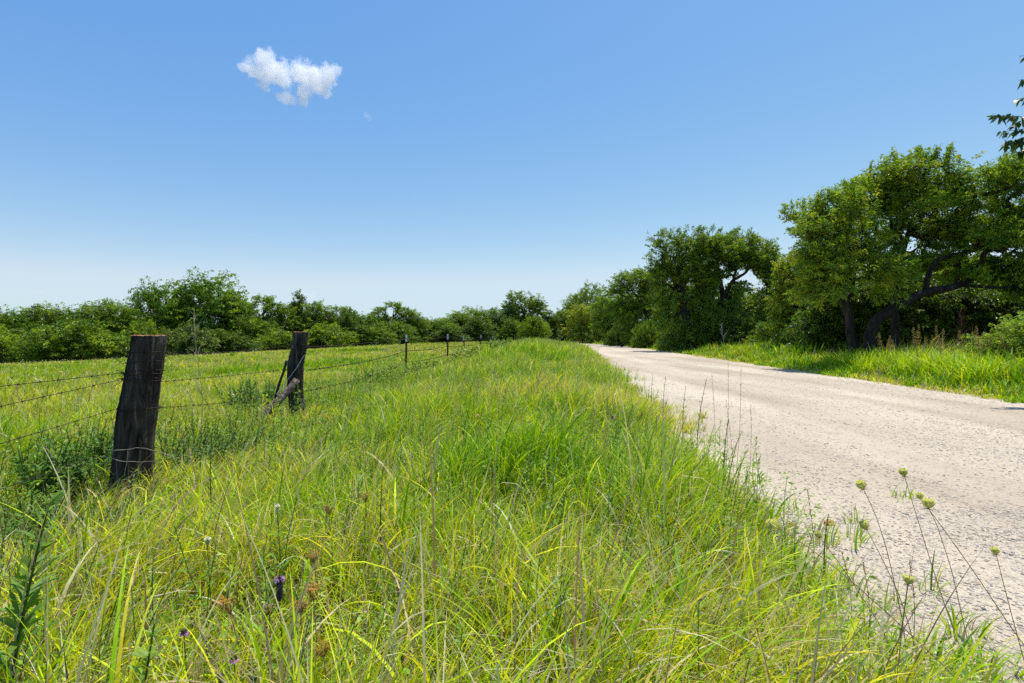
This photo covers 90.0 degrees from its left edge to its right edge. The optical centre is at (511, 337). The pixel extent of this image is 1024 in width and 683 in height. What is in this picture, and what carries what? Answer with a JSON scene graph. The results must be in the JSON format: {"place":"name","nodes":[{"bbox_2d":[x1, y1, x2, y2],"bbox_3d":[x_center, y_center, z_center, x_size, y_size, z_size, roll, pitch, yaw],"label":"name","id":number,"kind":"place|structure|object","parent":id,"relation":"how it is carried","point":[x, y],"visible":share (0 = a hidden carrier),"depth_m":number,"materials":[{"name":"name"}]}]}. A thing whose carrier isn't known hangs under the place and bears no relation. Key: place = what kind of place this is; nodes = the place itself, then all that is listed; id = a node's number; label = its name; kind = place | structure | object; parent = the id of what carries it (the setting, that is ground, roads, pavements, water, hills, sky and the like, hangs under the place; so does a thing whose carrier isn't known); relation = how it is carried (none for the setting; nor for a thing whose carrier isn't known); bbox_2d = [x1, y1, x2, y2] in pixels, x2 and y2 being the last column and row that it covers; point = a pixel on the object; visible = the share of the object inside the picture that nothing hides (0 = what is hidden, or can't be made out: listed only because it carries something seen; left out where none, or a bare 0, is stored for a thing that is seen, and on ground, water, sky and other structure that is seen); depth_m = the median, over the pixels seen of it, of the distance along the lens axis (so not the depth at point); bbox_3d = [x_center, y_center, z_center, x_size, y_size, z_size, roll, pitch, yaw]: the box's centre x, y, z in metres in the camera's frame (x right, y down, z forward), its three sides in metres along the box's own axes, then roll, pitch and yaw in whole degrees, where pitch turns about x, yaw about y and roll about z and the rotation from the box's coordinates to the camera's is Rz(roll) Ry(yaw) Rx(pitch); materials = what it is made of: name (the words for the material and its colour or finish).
{"place":"outdoors","nodes":[
{"label":"outdoors","id":0,"kind":"place"},
{"bbox_2d":[0,336,1023,682],"bbox_3d":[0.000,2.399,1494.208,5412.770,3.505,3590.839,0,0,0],"label":"ground","id":1,"kind":"structure","parent":0,"point":[318,573],"depth_m":2.41,"materials":[{"name":"green plant"}]},
{"bbox_2d":[0,323,32,362],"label":"bush","id":2,"kind":"object","parent":1,"relation":"on","point":[6,338],"visible":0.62,"depth_m":59.99,"materials":[{"name":"green plant"}]},
{"bbox_2d":[0,304,50,336],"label":"tree","id":3,"kind":"object","parent":1,"relation":"on","point":[13,319],"visible":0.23,"depth_m":67.16,"materials":[{"name":"green plant"}]},
{"bbox_2d":[0,327,57,362],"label":"bush","id":4,"kind":"object","parent":1,"relation":"on","point":[14,331],"visible":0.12,"depth_m":63.36,"materials":[{"name":"green plant"}]},
{"bbox_2d":[0,489,69,682],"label":"leafy weed","id":5,"kind":"object","parent":1,"relation":"on","point":[29,618],"visible":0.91,"depth_m":1.51,"materials":[{"name":"green plant"}]},
{"bbox_2d":[10,300,73,359],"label":"tree","id":6,"kind":"object","parent":1,"relation":"on","point":[40,310],"visible":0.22,"depth_m":69.23,"materials":[{"name":"green plant"}]},
{"bbox_2d":[0,471,97,557],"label":"shrub","id":7,"kind":"object","parent":1,"relation":"on","point":[11,524],"visible":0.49,"depth_m":3.14,"materials":[{"name":"green plant"}]},
{"bbox_2d":[6,312,120,362],"bbox_3d":[-52.207,0.334,60.175,10.936,6.556,7.712,0,0,-18],"label":"bush","id":8,"kind":"object","parent":1,"relation":"on","point":[57,340],"visible":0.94,"depth_m":59.13,"materials":[{"name":"green plant"}]},
{"bbox_2d":[43,302,103,358],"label":"tree","id":9,"kind":"object","parent":1,"relation":"on","point":[69,313],"visible":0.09,"depth_m":70.82,"materials":[{"name":"green plant"}]},
{"bbox_2d":[11,480,160,554],"bbox_3d":[-2.584,1.175,3.122,0.755,0.416,0.897,0,0,-28],"label":"shrub","id":10,"kind":"object","parent":1,"relation":"on","point":[92,514],"visible":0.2,"depth_m":3.13,"materials":[{"name":"green plant"}]},
{"bbox_2d":[7,417,166,507],"bbox_3d":[-3.603,1.073,4.444,1.062,0.677,1.451,0,0,0],"label":"shrub","id":11,"kind":"object","parent":1,"relation":"on","point":[23,470],"visible":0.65,"depth_m":4.12,"materials":[{"name":"green plant"}]},
{"bbox_2d":[58,327,130,359],"bbox_3d":[-50.201,1.059,63.798,10.441,4.685,7.363,0,0,-11],"label":"bush","id":12,"kind":"object","parent":1,"relation":"on","point":[121,342],"visible":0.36,"depth_m":63.32,"materials":[{"name":"green plant"}]},
{"bbox_2d":[75,299,127,356],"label":"tree","id":13,"kind":"object","parent":1,"relation":"on","point":[92,308],"visible":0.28,"depth_m":71.86,"materials":[{"name":"green plant"}]},
{"bbox_2d":[90,297,156,357],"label":"tree","id":14,"kind":"object","parent":1,"relation":"on","point":[127,315],"visible":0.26,"depth_m":73.22,"materials":[{"name":"green plant"}]},
{"bbox_2d":[114,317,171,356],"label":"bush","id":15,"kind":"object","parent":1,"relation":"on","point":[138,329],"visible":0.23,"depth_m":70.15,"materials":[{"name":"green plant"}]},
{"bbox_2d":[127,620,172,682],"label":"leafy weed","id":16,"kind":"object","parent":1,"relation":"on","point":[142,652],"visible":0.94,"depth_m":1.35,"materials":[{"name":"green plant"}]},
{"bbox_2d":[122,276,193,334],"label":"tree","id":17,"kind":"object","parent":1,"relation":"on","point":[155,304],"visible":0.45,"depth_m":76.74,"materials":[{"name":"green plant"}]},
{"bbox_2d":[160,286,207,331],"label":"tree","id":18,"kind":"object","parent":1,"relation":"on","point":[184,305],"visible":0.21,"depth_m":78.76,"materials":[{"name":"green plant"}]},
{"bbox_2d":[161,320,224,355],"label":"bush","id":19,"kind":"object","parent":1,"relation":"on","point":[177,344],"visible":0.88,"depth_m":67.74,"materials":[{"name":"green plant"}]},
{"bbox_2d":[183,311,216,430],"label":"bare sapling","id":20,"kind":"object","parent":1,"relation":"on","point":[199,368],"visible":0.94,"depth_m":6.20,"materials":[{"name":"green plant"}]},
{"bbox_2d":[157,266,259,352],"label":"tree","id":21,"kind":"object","parent":1,"relation":"on","point":[213,304],"visible":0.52,"depth_m":79.14,"materials":[{"name":"green plant"}]},
{"bbox_2d":[155,412,285,481],"bbox_3d":[-2.969,1.098,5.220,1.195,0.586,1.372,0,0,0],"label":"shrub","id":22,"kind":"object","parent":1,"relation":"on","point":[204,449],"visible":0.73,"depth_m":5.01,"materials":[{"name":"green plant"}]},
{"bbox_2d":[214,595,248,681],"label":"dry yarrow","id":23,"kind":"object","parent":1,"relation":"on","point":[224,606],"visible":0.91,"depth_m":1.62,"materials":[{"name":"brown plant"}]},
{"bbox_2d":[210,293,255,349],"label":"tree","id":24,"kind":"object","parent":1,"relation":"on","point":[222,321],"visible":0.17,"depth_m":82.21,"materials":[{"name":"green plant"}]},
{"bbox_2d":[204,328,267,353],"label":"bush","id":25,"kind":"object","parent":1,"relation":"on","point":[229,338],"visible":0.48,"depth_m":72.73,"materials":[{"name":"green plant"}]},
{"bbox_2d":[0,331,492,500],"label":"barbed wire fence","id":26,"kind":"object","parent":1,"relation":"on","point":[137,409],"visible":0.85,"depth_m":4.11,"materials":[{"name":"brown wood"}]},
{"bbox_2d":[211,373,287,411],"bbox_3d":[-4.402,0.964,8.387,1.295,0.779,0.965,0,0,0],"label":"shrub","id":27,"kind":"object","parent":1,"relation":"on","point":[268,391],"visible":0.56,"depth_m":8.36,"materials":[{"name":"green plant"}]},
{"bbox_2d":[0,341,501,500],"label":"meadow grass","id":28,"kind":"structure","parent":1,"relation":"on","point":[13,373],"depth_m":12.61,"materials":[{"name":"green plant"}]},
{"bbox_2d":[227,312,287,349],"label":"bush","id":29,"kind":"object","parent":1,"relation":"on","point":[256,328],"visible":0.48,"depth_m":79.16,"materials":[{"name":"green plant"}]},
{"bbox_2d":[245,293,289,338],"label":"tree","id":30,"kind":"object","parent":1,"relation":"on","point":[268,306],"visible":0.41,"depth_m":85.18,"materials":[{"name":"green plant"}]},
{"bbox_2d":[256,378,299,419],"bbox_3d":[-3.463,0.953,7.572,0.127,0.672,0.668,0,0,40],"label":"leaning log","id":31,"kind":"object","parent":1,"relation":"on","point":[287,391],"visible":0.56,"depth_m":7.59,"materials":[{"name":"grey wood"}]},
{"bbox_2d":[274,575,285,671],"bbox_3d":[-0.749,1.044,1.650,0.038,0.554,0.037,0,0,0],"label":"prairie clover","id":32,"kind":"object","parent":1,"relation":"on","point":[279,588],"visible":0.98,"depth_m":1.65,"materials":[{"name":"purple plant"}]},
{"bbox_2d":[252,329,309,350],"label":"bush","id":33,"kind":"object","parent":1,"relation":"on","point":[281,340],"visible":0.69,"depth_m":76.95,"materials":[{"name":"green plant"}]},
{"bbox_2d":[269,302,306,349],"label":"tree","id":34,"kind":"object","parent":1,"relation":"on","point":[282,320],"visible":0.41,"depth_m":87.08,"materials":[{"name":"green plant"}]},
{"bbox_2d":[289,289,309,331],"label":"tree","id":35,"kind":"object","parent":1,"relation":"on","point":[299,301],"visible":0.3,"depth_m":89.57,"materials":[{"name":"green plant"}]},
{"bbox_2d":[304,581,320,681],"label":"dry yarrow","id":36,"kind":"object","parent":1,"relation":"on","point":[311,593],"visible":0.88,"depth_m":1.65,"materials":[{"name":"brown plant"}]},
{"bbox_2d":[286,299,340,347],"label":"tree","id":37,"kind":"object","parent":1,"relation":"on","point":[314,314],"visible":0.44,"depth_m":88.65,"materials":[{"name":"green plant"}]},
{"bbox_2d":[314,640,330,678],"bbox_3d":[-0.554,1.100,1.501,0.051,0.424,0.044,0,0,0],"label":"dry yarrow","id":38,"kind":"object","parent":1,"relation":"on","point":[322,648],"visible":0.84,"depth_m":1.50,"materials":[{"name":"brown plant"}]},
{"bbox_2d":[303,320,359,348],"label":"bush","id":39,"kind":"object","parent":1,"relation":"on","point":[322,334],"visible":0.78,"depth_m":80.76,"materials":[{"name":"green plant"}]},
{"bbox_2d":[322,304,362,337],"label":"tree","id":40,"kind":"object","parent":1,"relation":"on","point":[344,309],"visible":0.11,"depth_m":91.33,"materials":[{"name":"green plant"}]},
{"bbox_2d":[332,307,368,345],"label":"tree","id":41,"kind":"object","parent":1,"relation":"on","point":[347,322],"visible":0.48,"depth_m":87.24,"materials":[{"name":"green plant"}]},
{"bbox_2d":[341,311,386,344],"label":"tree","id":42,"kind":"object","parent":1,"relation":"on","point":[369,319],"visible":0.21,"depth_m":93.27,"materials":[{"name":"green plant"}]},
{"bbox_2d":[351,322,401,345],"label":"bush","id":43,"kind":"object","parent":1,"relation":"on","point":[376,335],"visible":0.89,"depth_m":87.20,"materials":[{"name":"green plant"}]},
{"bbox_2d":[365,308,389,343],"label":"tree","id":44,"kind":"object","parent":1,"relation":"on","point":[383,317],"visible":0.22,"depth_m":95.67,"materials":[{"name":"green plant"}]},
{"bbox_2d":[363,364,420,382],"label":"bramble","id":45,"kind":"object","parent":1,"relation":"on","point":[390,366],"visible":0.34,"depth_m":13.96,"materials":[{"name":"green plant"}]},
{"bbox_2d":[371,300,413,343],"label":"tree","id":46,"kind":"object","parent":1,"relation":"on","point":[399,309],"visible":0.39,"depth_m":97.33,"materials":[{"name":"green plant"}]},
{"bbox_2d":[383,317,420,343],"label":"bush","id":47,"kind":"object","parent":1,"relation":"on","point":[393,325],"visible":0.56,"depth_m":91.11,"materials":[{"name":"green plant"}]},
{"bbox_2d":[399,309,434,343],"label":"tree","id":48,"kind":"object","parent":1,"relation":"on","point":[414,319],"visible":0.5,"depth_m":99.18,"materials":[{"name":"green plant"}]},
{"bbox_2d":[410,356,450,369],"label":"bramble","id":49,"kind":"object","parent":1,"relation":"on","point":[427,363],"visible":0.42,"depth_m":18.21,"materials":[{"name":"green plant"}]},
{"bbox_2d":[419,316,463,341],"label":"tree","id":50,"kind":"object","parent":1,"relation":"on","point":[437,323],"visible":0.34,"depth_m":102.71,"materials":[{"name":"green plant"}]},
{"bbox_2d":[425,324,470,342],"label":"bush","id":51,"kind":"object","parent":1,"relation":"on","point":[451,332],"visible":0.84,"depth_m":97.25,"materials":[{"name":"green plant"}]},
{"bbox_2d":[438,310,474,338],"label":"tree","id":52,"kind":"object","parent":1,"relation":"on","point":[458,317],"visible":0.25,"depth_m":106.79,"materials":[{"name":"green plant"}]},
{"bbox_2d":[450,344,491,359],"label":"bramble","id":53,"kind":"object","parent":1,"relation":"on","point":[466,351],"visible":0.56,"depth_m":23.53,"materials":[{"name":"green plant"}]},
{"bbox_2d":[454,305,497,341],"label":"tree","id":54,"kind":"object","parent":1,"relation":"on","point":[471,311],"visible":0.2,"depth_m":110.96,"materials":[{"name":"green plant"}]},
{"bbox_2d":[456,315,498,341],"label":"bush","id":55,"kind":"object","parent":1,"relation":"on","point":[475,324],"visible":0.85,"depth_m":103.27,"materials":[{"name":"green plant"}]},
{"bbox_2d":[485,307,511,340],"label":"tree","id":56,"kind":"object","parent":1,"relation":"on","point":[497,318],"visible":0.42,"depth_m":112.86,"materials":[{"name":"green plant"}]},
{"bbox_2d":[0,345,1009,682],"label":"weeds","id":57,"kind":"object","parent":1,"relation":"on","point":[336,385],"visible":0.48,"depth_m":2.80,"materials":[{"name":"green plant"}]},
{"bbox_2d":[497,315,527,341],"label":"bush","id":58,"kind":"object","parent":1,"relation":"on","point":[511,323],"visible":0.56,"depth_m":109.88,"materials":[{"name":"green plant"}]},
{"bbox_2d":[499,290,552,339],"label":"tree","id":59,"kind":"object","parent":1,"relation":"on","point":[532,305],"visible":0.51,"depth_m":115.17,"materials":[{"name":"green plant"}]},
{"bbox_2d":[515,314,552,339],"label":"bush","id":60,"kind":"object","parent":1,"relation":"on","point":[537,329],"visible":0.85,"depth_m":107.19,"materials":[{"name":"green plant"}]},
{"bbox_2d":[540,310,561,339],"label":"tree","id":61,"kind":"object","parent":1,"relation":"on","point":[551,319],"visible":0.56,"depth_m":127.38,"materials":[{"name":"green plant"}]},
{"bbox_2d":[552,310,574,340],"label":"tree","id":62,"kind":"object","parent":1,"relation":"on","point":[562,320],"visible":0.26,"depth_m":132.86,"materials":[{"name":"green plant"}]},
{"bbox_2d":[560,301,602,342],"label":"tree","id":63,"kind":"object","parent":1,"relation":"on","point":[580,333],"visible":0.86,"depth_m":109.31,"materials":[{"name":"green plant"}]},
{"bbox_2d":[561,281,613,340],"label":"tree","id":64,"kind":"object","parent":1,"relation":"on","point":[583,296],"visible":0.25,"depth_m":130.80,"materials":[{"name":"green plant"}]},
{"bbox_2d":[584,293,625,342],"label":"tree","id":65,"kind":"object","parent":1,"relation":"on","point":[605,328],"visible":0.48,"depth_m":85.43,"materials":[{"name":"green plant"}]},
{"bbox_2d":[601,321,632,345],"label":"bush","id":66,"kind":"object","parent":1,"relation":"on","point":[612,340],"visible":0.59,"depth_m":75.69,"materials":[{"name":"green plant"}]},
{"bbox_2d":[581,396,653,429],"bbox_3d":[1.441,1.099,7.198,1.093,0.506,0.896,0,0,26],"label":"clump","id":67,"kind":"object","parent":1,"relation":"on","point":[601,418],"visible":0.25,"depth_m":7.18,"materials":[{"name":"green plant"}]},
{"bbox_2d":[600,265,659,346],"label":"tree","id":68,"kind":"object","parent":1,"relation":"on","point":[641,288],"visible":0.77,"depth_m":69.40,"materials":[{"name":"green plant"}]},
{"bbox_2d":[629,315,658,347],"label":"bush","id":69,"kind":"object","parent":1,"relation":"on","point":[645,336],"visible":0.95,"depth_m":61.56,"materials":[{"name":"green plant"}]},
{"bbox_2d":[646,280,689,336],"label":"tree","id":70,"kind":"object","parent":1,"relation":"on","point":[668,314],"visible":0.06,"depth_m":65.40,"materials":[{"name":"green plant"}]},
{"bbox_2d":[641,224,749,351],"bbox_3d":[16.999,-4.422,48.222,9.742,12.591,5.349,0,0,0],"label":"tree","id":71,"kind":"object","parent":1,"relation":"on","point":[676,267],"visible":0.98,"depth_m":47.49,"materials":[{"name":"green plant"}]},
{"bbox_2d":[688,225,786,342],"bbox_3d":[21.611,-4.461,49.011,10.189,12.400,5.125,0,0,0],"label":"tree","id":72,"kind":"object","parent":1,"relation":"on","point":[756,259],"visible":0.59,"depth_m":48.43,"materials":[{"name":"green plant"}]},
{"bbox_2d":[718,312,762,347],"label":"bush","id":73,"kind":"object","parent":1,"relation":"on","point":[742,329],"visible":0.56,"depth_m":45.63,"materials":[{"name":"green plant"}]},
{"bbox_2d":[726,263,791,341],"bbox_3d":[24.530,-3.285,52.448,10.330,10.130,6.274,0,0,0],"label":"tree","id":74,"kind":"object","parent":1,"relation":"on","point":[750,307],"visible":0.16,"depth_m":51.75,"materials":[{"name":"green plant"}]},
{"bbox_2d":[743,319,778,344],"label":"bush","id":75,"kind":"object","parent":1,"relation":"on","point":[766,337],"visible":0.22,"depth_m":39.88,"materials":[{"name":"green plant"}]},
{"bbox_2d":[753,289,785,336],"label":"tree","id":76,"kind":"object","parent":1,"relation":"on","point":[762,311],"visible":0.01,"depth_m":49.80,"materials":[{"name":"green plant"}]},
{"bbox_2d":[773,315,808,349],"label":"bush","id":77,"kind":"object","parent":1,"relation":"on","point":[784,339],"visible":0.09,"depth_m":31.99,"materials":[{"name":"green plant"}]},
{"bbox_2d":[762,244,831,342],"bbox_3d":[19.262,-2.378,34.050,4.954,7.680,3.743,0,0,0],"label":"tree","id":78,"kind":"object","parent":1,"relation":"on","point":[781,287],"visible":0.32,"depth_m":33.93,"materials":[{"name":"green plant"}]},
{"bbox_2d":[583,327,1023,403],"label":"roadside grass","id":79,"kind":"structure","parent":1,"relation":"on","point":[762,353],"depth_m":17.64,"materials":[{"name":"green plant"}]},
{"bbox_2d":[795,314,845,352],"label":"bush","id":80,"kind":"object","parent":1,"relation":"on","point":[829,329],"visible":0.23,"depth_m":27.63,"materials":[{"name":"green plant"}]},
{"bbox_2d":[778,176,921,357],"bbox_3d":[14.012,-2.662,21.764,5.202,8.410,4.027,0,0,0],"label":"tree","id":81,"kind":"object","parent":1,"relation":"on","point":[839,253],"visible":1,"depth_m":21.24,"materials":[{"name":"green plant"}]},
{"bbox_2d":[779,270,922,354],"bbox_3d":[18.215,-1.304,27.958,6.806,6.529,6.025,0,0,0],"label":"tree","id":82,"kind":"object","parent":1,"relation":"on","point":[862,307],"visible":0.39,"depth_m":27.04,"materials":[{"name":"green plant"}]},
{"bbox_2d":[812,324,1023,387],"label":"broad leaf grass","id":83,"kind":"structure","parent":1,"relation":"on","point":[845,358],"depth_m":15.69,"materials":[{"name":"green plant"}]},
{"bbox_2d":[825,142,1013,349],"bbox_3d":[17.651,-3.324,22.798,7.016,9.966,4.818,0,0,0],"label":"tree","id":84,"kind":"object","parent":1,"relation":"on","point":[899,190],"visible":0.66,"depth_m":22.01,"materials":[{"name":"green plant"}]},
{"bbox_2d":[857,267,994,349],"bbox_3d":[21.978,-1.276,27.491,7.343,6.524,6.505,0,0,0],"label":"tree","id":85,"kind":"object","parent":1,"relation":"on","point":[920,308],"visible":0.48,"depth_m":25.90,"materials":[{"name":"green plant"}]},
{"bbox_2d":[860,148,1023,354],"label":"tree","id":86,"kind":"object","parent":1,"relation":"on","point":[1003,234],"visible":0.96,"depth_m":21.32,"materials":[{"name":"green plant"}]},
{"bbox_2d":[912,312,977,346],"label":"bush","id":87,"kind":"object","parent":1,"relation":"on","point":[944,333],"visible":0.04,"depth_m":26.34,"materials":[{"name":"green plant"}]},
{"bbox_2d":[917,251,1023,344],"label":"tree","id":88,"kind":"object","parent":1,"relation":"on","point":[1011,308],"visible":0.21,"depth_m":25.34,"materials":[{"name":"green plant"}]},
{"bbox_2d":[955,302,1012,347],"bbox_3d":[24.176,-0.030,25.986,4.476,3.625,2.747,0,0,-27],"label":"bush","id":89,"kind":"object","parent":1,"relation":"on","point":[986,326],"visible":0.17,"depth_m":25.71,"materials":[{"name":"green plant"}]},
{"bbox_2d":[957,311,1023,359],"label":"bush","id":90,"kind":"object","parent":1,"relation":"on","point":[1015,329],"visible":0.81,"depth_m":15.20,"materials":[{"name":"green plant"}]},
{"bbox_2d":[986,55,1023,163],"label":"tree","id":91,"kind":"object","parent":1,"relation":"on","point":[1015,145],"visible":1,"depth_m":10.94,"materials":[{"name":"green plant"}]},
{"bbox_2d":[0,0,1023,327],"label":"sky","id":92,"kind":"structure","parent":0,"point":[437,158],"materials":[{"name":"blue"}]},
{"bbox_2d":[575,343,1023,682],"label":"gravel road","id":93,"kind":"structure","parent":0,"point":[641,357],"depth_m":5.62,"materials":[{"name":"beige gravel"}]},
{"bbox_2d":[766,519,953,676],"bbox_3d":[1.119,0.958,1.600,0.651,0.784,0.045,0,0,0],"label":"wild carrot","id":94,"kind":"object","parent":93,"relation":"on","point":[771,524],"visible":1,"depth_m":1.60,"materials":[{"name":"green plant"}]},
{"bbox_2d":[855,479,905,652],"bbox_3d":[1.480,0.959,2.050,0.207,0.782,0.041,0,0,0],"label":"wild carrot","id":95,"kind":"object","parent":93,"relation":"on","point":[860,482],"visible":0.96,"depth_m":2.05,"materials":[{"name":"green plant"}]},
{"bbox_2d":[858,519,916,655],"bbox_3d":[1.474,1.032,2.000,0.236,0.636,0.038,0,0,0],"label":"wild carrot","id":96,"kind":"object","parent":93,"relation":"on","point":[864,523],"visible":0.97,"depth_m":2.00,"materials":[{"name":"green plant"}]},
{"bbox_2d":[895,573,914,672],"bbox_3d":[1.343,1.080,1.746,0.062,0.538,0.036,0,0,-22],"label":"wild carrot","id":97,"kind":"object","parent":93,"relation":"on","point":[905,577],"visible":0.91,"depth_m":1.75,"materials":[{"name":"green plant"}]},
{"bbox_2d":[898,468,962,655],"bbox_3d":[1.776,0.991,2.150,0.304,0.881,0.035,0,0,0],"label":"wild carrot","id":98,"kind":"object","parent":93,"relation":"on","point":[903,472],"visible":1,"depth_m":2.15,"materials":[{"name":"green plant"}]},
{"bbox_2d":[915,492,968,646],"bbox_3d":[1.866,1.063,2.200,0.260,0.801,0.031,0,0,0],"label":"wild carrot","id":99,"kind":"object","parent":93,"relation":"on","point":[919,495],"visible":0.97,"depth_m":2.20,"materials":[{"name":"green plant"}]},
{"bbox_2d":[921,497,1023,644],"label":"wild carrot","id":100,"kind":"object","parent":93,"relation":"on","point":[928,503],"visible":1,"depth_m":1.75,"materials":[{"name":"green plant"}]},
{"bbox_2d":[989,546,1023,659],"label":"wild carrot","id":101,"kind":"object","parent":93,"relation":"on","point":[995,550],"visible":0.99,"depth_m":2.00,"materials":[{"name":"green plant"}]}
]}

